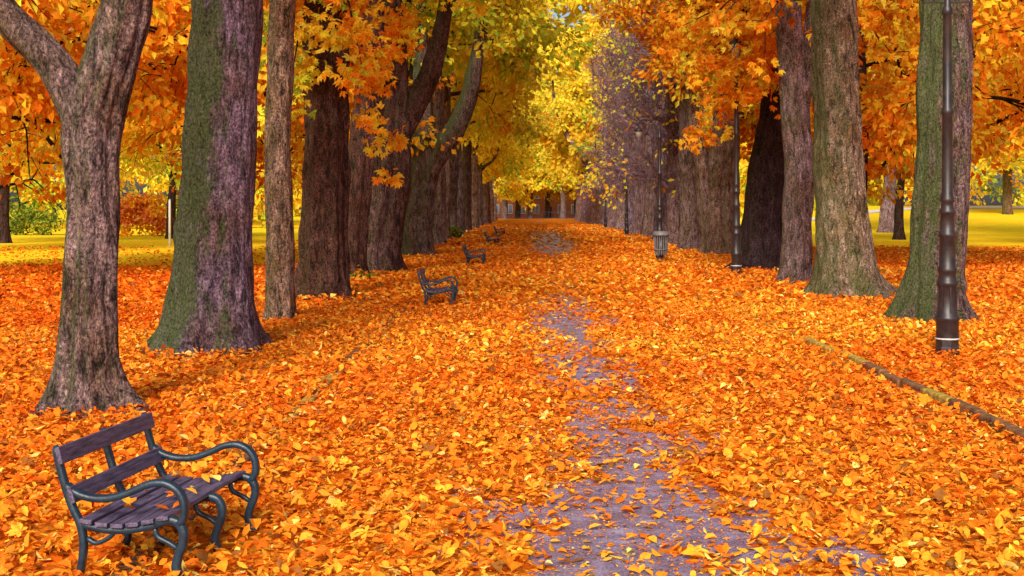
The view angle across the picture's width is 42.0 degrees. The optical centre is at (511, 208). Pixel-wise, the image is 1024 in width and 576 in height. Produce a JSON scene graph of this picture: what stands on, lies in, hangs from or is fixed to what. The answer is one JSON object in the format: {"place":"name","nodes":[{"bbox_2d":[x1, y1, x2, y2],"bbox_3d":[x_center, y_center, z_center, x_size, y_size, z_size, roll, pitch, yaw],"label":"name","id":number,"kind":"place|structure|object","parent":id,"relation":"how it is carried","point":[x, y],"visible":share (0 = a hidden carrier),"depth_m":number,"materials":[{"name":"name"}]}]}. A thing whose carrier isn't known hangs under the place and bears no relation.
{"place":"outdoors","nodes":[
{"label":"outdoors","id":0,"kind":"place"},
{"bbox_2d":[0,206,1023,575],"bbox_3d":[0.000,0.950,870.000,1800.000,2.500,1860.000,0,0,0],"label":"ground","id":1,"kind":"structure","parent":0,"point":[990,226],"depth_m":25.44,"materials":[{"name":"yellow plant"}]},
{"bbox_2d":[9,204,65,234],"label":"hedge","id":2,"kind":"object","parent":1,"relation":"on","point":[49,219],"visible":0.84,"depth_m":108.35,"materials":[{"name":"green plant"}]},
{"bbox_2d":[0,28,146,226],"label":"maple tree","id":3,"kind":"object","parent":1,"relation":"on","point":[35,145],"visible":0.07,"depth_m":69.31,"materials":[{"name":"orange plant"}]},
{"bbox_2d":[0,0,153,420],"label":"chestnut tree","id":4,"kind":"object","parent":1,"relation":"on","point":[90,95],"visible":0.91,"depth_m":14.26,"materials":[{"name":"brown plant"}]},
{"bbox_2d":[0,104,155,242],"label":"maple tree","id":5,"kind":"object","parent":1,"relation":"on","point":[5,235],"visible":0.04,"depth_m":83.96,"materials":[{"name":"orange plant"}]},
{"bbox_2d":[0,0,261,203],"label":"maple tree","id":6,"kind":"object","parent":1,"relation":"on","point":[43,149],"visible":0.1,"depth_m":46.50,"materials":[{"name":"orange plant"}]},
{"bbox_2d":[0,0,266,199],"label":"maple tree","id":7,"kind":"object","parent":1,"relation":"on","point":[24,86],"visible":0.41,"depth_m":38.09,"materials":[{"name":"orange plant"}]},
{"bbox_2d":[119,189,166,236],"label":"smoke bush","id":8,"kind":"object","parent":1,"relation":"on","point":[134,205],"visible":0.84,"depth_m":103.50,"materials":[{"name":"orange plant"}]},
{"bbox_2d":[9,162,301,228],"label":"distant shrubs","id":9,"kind":"object","parent":1,"relation":"on","point":[34,202],"visible":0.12,"depth_m":141.91,"materials":[{"name":"orange plant"}]},
{"bbox_2d":[168,199,170,246],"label":"marker post","id":10,"kind":"object","parent":1,"relation":"on","point":[169,223],"visible":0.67,"depth_m":75.96,"materials":[{"name":"white wood"}]},
{"bbox_2d":[0,3,353,194],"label":"distant trees","id":11,"kind":"object","parent":1,"relation":"on","point":[122,184],"depth_m":169.29,"materials":[{"name":"orange plant"}]},
{"bbox_2d":[119,120,258,238],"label":"maple tree","id":12,"kind":"object","parent":1,"relation":"on","point":[173,179],"visible":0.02,"depth_m":95.67,"materials":[{"name":"orange plant"}]},
{"bbox_2d":[86,0,296,320],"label":"lime tree","id":13,"kind":"object","parent":1,"relation":"on","point":[280,298],"visible":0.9,"depth_m":25.98,"materials":[{"name":"brown plant"}]},
{"bbox_2d":[135,0,278,357],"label":"chestnut tree","id":14,"kind":"object","parent":1,"relation":"on","point":[209,303],"visible":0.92,"depth_m":20.26,"materials":[{"name":"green plant"}]},
{"bbox_2d":[74,0,358,186],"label":"maple tree","id":15,"kind":"object","parent":1,"relation":"on","point":[179,65],"visible":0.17,"depth_m":43.97,"materials":[{"name":"orange plant"}]},
{"bbox_2d":[120,84,353,213],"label":"maple tree","id":16,"kind":"object","parent":1,"relation":"on","point":[128,144],"visible":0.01,"depth_m":78.86,"materials":[{"name":"orange plant"}]},
{"bbox_2d":[107,302,411,575],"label":"kerb","id":17,"kind":"structure","parent":1,"relation":"on","point":[193,516],"depth_m":11.56,"materials":[{"name":"stone"}]},
{"bbox_2d":[119,0,462,196],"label":"maple tree","id":18,"kind":"object","parent":1,"relation":"on","point":[142,145],"visible":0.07,"depth_m":59.99,"materials":[{"name":"orange plant"}]},
{"bbox_2d":[257,0,408,300],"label":"chestnut tree","id":19,"kind":"object","parent":1,"relation":"on","point":[327,62],"visible":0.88,"depth_m":32.20,"materials":[{"name":"brown plant"}]},
{"bbox_2d":[255,86,468,195],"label":"maple tree","id":20,"kind":"object","parent":1,"relation":"on","point":[298,176],"visible":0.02,"depth_m":88.75,"materials":[{"name":"orange plant"}]},
{"bbox_2d":[350,264,374,279],"bbox_3d":[-4.471,2.018,40.104,1.000,0.639,0.670,0,0,26],"label":"shrub","id":21,"kind":"object","parent":1,"relation":"on","point":[366,276],"visible":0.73,"depth_m":40.05,"materials":[{"name":"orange plant"}]},
{"bbox_2d":[348,0,394,276],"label":"chestnut tree","id":22,"kind":"object","parent":1,"relation":"on","point":[362,170],"visible":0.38,"depth_m":40.66,"materials":[{"name":"brown plant"}]},
{"bbox_2d":[348,0,499,272],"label":"chestnut tree","id":23,"kind":"object","parent":1,"relation":"on","point":[388,204],"visible":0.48,"depth_m":45.34,"materials":[{"name":"brown plant"}]},
{"bbox_2d":[450,225,463,237],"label":"shrub","id":24,"kind":"object","parent":1,"relation":"on","point":[455,231],"visible":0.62,"depth_m":91.97,"materials":[{"name":"green plant"}]},
{"bbox_2d":[381,8,569,239],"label":"lime tree","id":25,"kind":"object","parent":1,"relation":"on","point":[509,94],"visible":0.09,"depth_m":88.99,"materials":[{"name":"yellow plant"}]},
{"bbox_2d":[408,44,543,232],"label":"lime tree","id":26,"kind":"object","parent":1,"relation":"on","point":[461,206],"visible":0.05,"depth_m":110.85,"materials":[{"name":"yellow plant"}]},
{"bbox_2d":[409,48,544,226],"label":"chestnut tree","id":27,"kind":"object","parent":1,"relation":"on","point":[454,173],"visible":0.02,"depth_m":98.56,"materials":[{"name":"yellow plant"}]},
{"bbox_2d":[350,0,605,141],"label":"chestnut tree","id":28,"kind":"object","parent":1,"relation":"on","point":[519,69],"visible":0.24,"depth_m":68.98,"materials":[{"name":"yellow plant"}]},
{"bbox_2d":[405,0,555,244],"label":"lime tree","id":29,"kind":"object","parent":1,"relation":"on","point":[439,228],"visible":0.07,"depth_m":78.12,"materials":[{"name":"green plant"}]},
{"bbox_2d":[401,0,564,255],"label":"chestnut tree","id":30,"kind":"object","parent":1,"relation":"on","point":[428,163],"visible":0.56,"depth_m":60.50,"materials":[{"name":"brown plant"}]},
{"bbox_2d":[489,166,519,221],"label":"lime tree","id":31,"kind":"object","parent":1,"relation":"on","point":[492,200],"visible":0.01,"depth_m":211.57,"materials":[{"name":"brown plant"}]},
{"bbox_2d":[462,45,547,230],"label":"chestnut tree","id":32,"kind":"object","parent":1,"relation":"on","point":[466,161],"visible":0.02,"depth_m":123.60,"materials":[{"name":"brown plant"}]},
{"bbox_2d":[462,101,547,225],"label":"chestnut tree","id":33,"kind":"object","parent":1,"relation":"on","point":[522,158],"visible":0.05,"depth_m":152.57,"materials":[{"name":"yellow plant"}]},
{"bbox_2d":[496,173,525,218],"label":"lime tree","id":34,"kind":"object","parent":1,"relation":"on","point":[504,215],"visible":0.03,"depth_m":271.40,"materials":[{"name":"yellow plant"}]},
{"bbox_2d":[0,223,1023,575],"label":"fallen leaves","id":35,"kind":"object","parent":1,"relation":"on","point":[702,267],"visible":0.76,"depth_m":14.10,"materials":[{"name":"orange plant"}]},
{"bbox_2d":[482,97,544,223],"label":"lime tree","id":36,"kind":"object","parent":1,"relation":"on","point":[487,171],"visible":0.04,"depth_m":169.52,"materials":[{"name":"yellow plant"}]},
{"bbox_2d":[461,74,568,227],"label":"lime tree","id":37,"kind":"object","parent":1,"relation":"on","point":[492,153],"visible":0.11,"depth_m":137.62,"materials":[{"name":"yellow plant"}]},
{"bbox_2d":[485,113,545,223],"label":"chestnut tree","id":38,"kind":"object","parent":1,"relation":"on","point":[526,177],"visible":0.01,"depth_m":186.77,"materials":[{"name":"yellow plant"}]},
{"bbox_2d":[492,159,542,220],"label":"chestnut tree","id":39,"kind":"object","parent":1,"relation":"on","point":[503,189],"visible":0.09,"depth_m":231.47,"materials":[{"name":"yellow plant"}]},
{"bbox_2d":[497,114,550,217],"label":"lime tree","id":40,"kind":"object","parent":1,"relation":"on","point":[518,211],"visible":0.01,"depth_m":283.46,"materials":[{"name":"yellow plant"}]},
{"bbox_2d":[517,90,550,218],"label":"lime tree","id":41,"kind":"object","parent":1,"relation":"on","point":[532,190],"visible":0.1,"depth_m":273.34,"materials":[{"name":"yellow plant"}]},
{"bbox_2d":[497,193,573,217],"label":"walls","id":42,"kind":"structure","parent":1,"relation":"on","point":[553,204],"depth_m":305.00,"materials":[{"name":"brick"}]},
{"bbox_2d":[497,196,573,213],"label":"window frames","id":43,"kind":"structure","parent":42,"relation":"attached to","point":[536,204],"depth_m":304.91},
{"bbox_2d":[497,195,573,212],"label":"window panes","id":44,"kind":"object","parent":43,"relation":"in","point":[536,209],"visible":0.11,"depth_m":304.88,"materials":[{"name":"grey glass"}]},
{"bbox_2d":[520,75,575,218],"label":"lime tree","id":45,"kind":"object","parent":1,"relation":"on","point":[544,176],"visible":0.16,"depth_m":272.03,"materials":[{"name":"yellow plant"}]},
{"bbox_2d":[537,97,572,217],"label":"lime tree","id":46,"kind":"object","parent":1,"relation":"on","point":[556,194],"visible":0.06,"depth_m":287.51,"materials":[{"name":"yellow plant"}]},
{"bbox_2d":[548,211,569,218],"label":"iron fence","id":47,"kind":"object","parent":1,"relation":"on","point":[557,214],"visible":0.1,"depth_m":263.98,"materials":[{"name":"black metal"}]},
{"bbox_2d":[531,68,596,115],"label":"distant trees","id":48,"kind":"object","parent":1,"relation":"on","point":[546,92],"visible":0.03,"depth_m":291.87,"materials":[{"name":"yellow plant"}]},
{"bbox_2d":[538,62,590,220],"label":"lime tree","id":49,"kind":"object","parent":1,"relation":"on","point":[569,178],"visible":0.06,"depth_m":234.08,"materials":[{"name":"yellow plant"}]},
{"bbox_2d":[533,48,596,221],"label":"chestnut tree","id":50,"kind":"object","parent":1,"relation":"on","point":[585,204],"visible":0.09,"depth_m":211.59,"materials":[{"name":"yellow plant"}]},
{"bbox_2d":[559,100,576,218],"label":"lime tree","id":51,"kind":"object","parent":1,"relation":"on","point":[569,197],"depth_m":281.73,"materials":[{"name":"plant"}]},
{"bbox_2d":[253,0,883,216],"bbox_3d":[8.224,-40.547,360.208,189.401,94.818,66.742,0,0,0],"label":"distant trees","id":52,"kind":"object","parent":1,"relation":"on","point":[574,10],"depth_m":347.74,"materials":[{"name":"yellow plant"}]},
{"bbox_2d":[529,12,612,223],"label":"chestnut tree","id":53,"kind":"object","parent":1,"relation":"on","point":[563,152],"visible":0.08,"depth_m":171.96,"materials":[{"name":"yellow plant"}]},
{"bbox_2d":[533,28,617,223],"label":"lime tree","id":54,"kind":"object","parent":1,"relation":"on","point":[591,215],"visible":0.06,"depth_m":189.40,"materials":[{"name":"yellow plant"}]},
{"bbox_2d":[531,4,627,224],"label":"lime tree","id":55,"kind":"object","parent":1,"relation":"on","point":[570,110],"visible":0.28,"depth_m":155.60,"materials":[{"name":"yellow plant"}]},
{"bbox_2d":[573,2,636,229],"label":"lime tree","id":56,"kind":"object","parent":1,"relation":"on","point":[620,217],"visible":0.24,"depth_m":128.71,"materials":[{"name":"yellow plant"}]},
{"bbox_2d":[604,168,606,227],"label":"street lamp","id":57,"kind":"object","parent":1,"relation":"on","point":[605,218],"visible":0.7,"depth_m":136.90,"materials":[{"name":"metal"}]},
{"bbox_2d":[577,0,635,227],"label":"chestnut tree","id":58,"kind":"object","parent":1,"relation":"on","point":[612,216],"visible":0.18,"depth_m":141.57,"materials":[{"name":"yellow plant"}]},
{"bbox_2d":[589,19,635,230],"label":"chestnut tree","id":59,"kind":"object","parent":1,"relation":"on","point":[630,192],"visible":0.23,"depth_m":116.58,"materials":[{"name":"yellow plant"}]},
{"bbox_2d":[580,1,645,233],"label":"lime tree","id":60,"kind":"object","parent":1,"relation":"on","point":[638,212],"visible":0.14,"depth_m":105.74,"materials":[{"name":"yellow plant"}]},
{"bbox_2d":[624,153,629,235],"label":"street lamp","id":61,"kind":"object","parent":1,"relation":"on","point":[626,230],"visible":0.79,"depth_m":99.92,"materials":[{"name":"metal"}]},
{"bbox_2d":[583,0,707,249],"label":"chestnut tree","id":62,"kind":"object","parent":1,"relation":"on","point":[690,235],"visible":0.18,"depth_m":68.64,"materials":[{"name":"orange plant"}]},
{"bbox_2d":[582,0,711,236],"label":"chestnut tree","id":63,"kind":"object","parent":1,"relation":"on","point":[647,227],"visible":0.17,"depth_m":95.52,"materials":[{"name":"plant"}]},
{"bbox_2d":[634,118,663,259],"bbox_3d":[5.758,-0.779,56.000,1.255,5.997,0.380,0,0,0],"label":"street lamp","id":64,"kind":"object","parent":1,"relation":"on","point":[638,131],"visible":0.7,"depth_m":55.93,"materials":[{"name":"metal"}]},
{"bbox_2d":[592,0,709,239],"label":"lime tree","id":65,"kind":"object","parent":1,"relation":"on","point":[648,133],"visible":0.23,"depth_m":86.61,"materials":[{"name":"plant"}]},
{"bbox_2d":[652,231,668,261],"bbox_3d":[6.050,1.575,54.200,0.690,1.290,0.690,0,0,0],"label":"litter bin","id":66,"kind":"object","parent":1,"relation":"on","point":[660,238],"visible":0.97,"depth_m":53.98,"materials":[{"name":"metal"}]},
{"bbox_2d":[610,0,712,244],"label":"chestnut tree","id":67,"kind":"object","parent":1,"relation":"on","point":[670,185],"visible":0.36,"depth_m":77.44,"materials":[{"name":"plant"}]},
{"bbox_2d":[613,0,760,254],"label":"chestnut tree","id":68,"kind":"object","parent":1,"relation":"on","point":[714,178],"visible":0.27,"depth_m":62.48,"materials":[{"name":"orange plant"}]},
{"bbox_2d":[729,36,744,273],"bbox_3d":[7.400,-1.858,44.000,0.550,8.166,0.472,0,0,-40],"label":"street lamp","id":69,"kind":"object","parent":1,"relation":"on","point":[736,254],"visible":0.85,"depth_m":43.91,"materials":[{"name":"metal"}]},
{"bbox_2d":[651,0,919,270],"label":"chestnut tree","id":70,"kind":"object","parent":1,"relation":"on","point":[761,230],"visible":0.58,"depth_m":46.37,"materials":[{"name":"orange plant"}]},
{"bbox_2d":[709,0,879,283],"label":"chestnut tree","id":71,"kind":"object","parent":1,"relation":"on","point":[792,61],"visible":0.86,"depth_m":38.98,"materials":[{"name":"brown plant"}]},
{"bbox_2d":[692,0,897,300],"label":"chestnut tree","id":72,"kind":"object","parent":1,"relation":"on","point":[845,261],"visible":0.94,"depth_m":32.81,"materials":[{"name":"brown plant"}]},
{"bbox_2d":[663,0,1023,192],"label":"maple tree","id":73,"kind":"object","parent":1,"relation":"on","point":[866,92],"visible":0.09,"depth_m":52.71,"materials":[{"name":"orange plant"}]},
{"bbox_2d":[696,61,1023,181],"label":"distant trees","id":74,"kind":"object","parent":1,"relation":"on","point":[742,145],"depth_m":189.92,"materials":[{"name":"orange plant"}]},
{"bbox_2d":[710,8,1011,199],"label":"maple tree","id":75,"kind":"object","parent":1,"relation":"on","point":[908,193],"depth_m":77.86,"materials":[{"name":"orange plant"}]},
{"bbox_2d":[720,304,1023,442],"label":"kerb","id":76,"kind":"structure","parent":1,"relation":"on","point":[944,398],"depth_m":15.27,"materials":[{"name":"stone"}]},
{"bbox_2d":[739,155,1023,220],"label":"distant shrubs","id":77,"kind":"object","parent":1,"relation":"on","point":[743,175],"visible":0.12,"depth_m":173.94,"materials":[{"name":"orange plant"}]},
{"bbox_2d":[811,68,995,232],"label":"maple tree","id":78,"kind":"object","parent":1,"relation":"on","point":[886,219],"visible":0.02,"depth_m":116.42,"materials":[{"name":"brown plant"}]},
{"bbox_2d":[812,207,1023,219],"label":"footpath","id":79,"kind":"structure","parent":1,"relation":"on","point":[878,210],"depth_m":152.74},
{"bbox_2d":[859,0,979,324],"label":"chestnut tree","id":80,"kind":"object","parent":1,"relation":"on","point":[915,295],"visible":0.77,"depth_m":25.80,"materials":[{"name":"brown plant"}]},
{"bbox_2d":[867,19,1012,239],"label":"maple tree","id":81,"kind":"object","parent":1,"relation":"on","point":[898,232],"depth_m":92.75,"materials":[{"name":"orange plant"}]},
{"bbox_2d":[857,0,1023,173],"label":"maple tree","id":82,"kind":"object","parent":1,"relation":"on","point":[893,108],"visible":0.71,"depth_m":43.60,"materials":[{"name":"orange plant"}]},
{"bbox_2d":[865,0,1023,206],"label":"maple tree","id":83,"kind":"object","parent":1,"relation":"on","point":[976,144],"visible":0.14,"depth_m":56.64,"materials":[{"name":"orange plant"}]},
{"bbox_2d":[924,0,970,354],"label":"street lamp","id":84,"kind":"object","parent":1,"relation":"on","point":[947,319],"visible":0.98,"depth_m":20.02,"materials":[{"name":"metal"}]},
{"bbox_2d":[976,11,1023,214],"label":"maple tree","id":85,"kind":"object","parent":1,"relation":"on","point":[1007,208],"visible":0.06,"depth_m":139.51,"materials":[{"name":"orange plant"}]},
{"bbox_2d":[981,10,1023,190],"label":"maple tree","id":86,"kind":"object","parent":1,"relation":"on","point":[1021,160],"visible":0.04,"depth_m":97.63,"materials":[{"name":"orange plant"}]},
{"bbox_2d":[9,2,1023,209],"label":"sky","id":87,"kind":"structure","parent":0,"point":[988,200],"materials":[{"name":"white"}]},
{"bbox_2d":[139,219,1023,575],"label":"path","id":88,"kind":"structure","parent":0,"point":[625,525],"depth_m":10.16,"materials":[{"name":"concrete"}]},
{"bbox_2d":[52,412,259,575],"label":"park bench","id":89,"kind":"object","parent":88,"relation":"on","point":[165,498],"visible":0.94,"depth_m":8.27,"materials":[{"name":"metal"}]},
{"bbox_2d":[417,268,457,305],"bbox_3d":[-1.679,1.790,30.235,0.837,0.804,1.370,0,0,1],"label":"park bench","id":90,"kind":"object","parent":88,"relation":"on","point":[430,290],"visible":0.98,"depth_m":29.74,"materials":[{"name":"metal"}]},
{"bbox_2d":[462,244,485,264],"bbox_3d":[-1.453,1.780,51.133,0.837,0.804,1.370,0,0,2],"label":"park bench","id":91,"kind":"object","parent":88,"relation":"on","point":[468,256],"visible":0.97,"depth_m":50.48,"materials":[{"name":"metal"}]},
{"bbox_2d":[484,232,499,242],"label":"park bench","id":92,"kind":"object","parent":88,"relation":"on","point":[490,239],"visible":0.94,"depth_m":77.98,"materials":[{"name":"metal"}]},
{"bbox_2d":[494,226,504,233],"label":"park bench","id":93,"kind":"object","parent":88,"relation":"on","point":[495,229],"visible":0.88,"depth_m":104.19,"materials":[{"name":"metal"}]}
]}

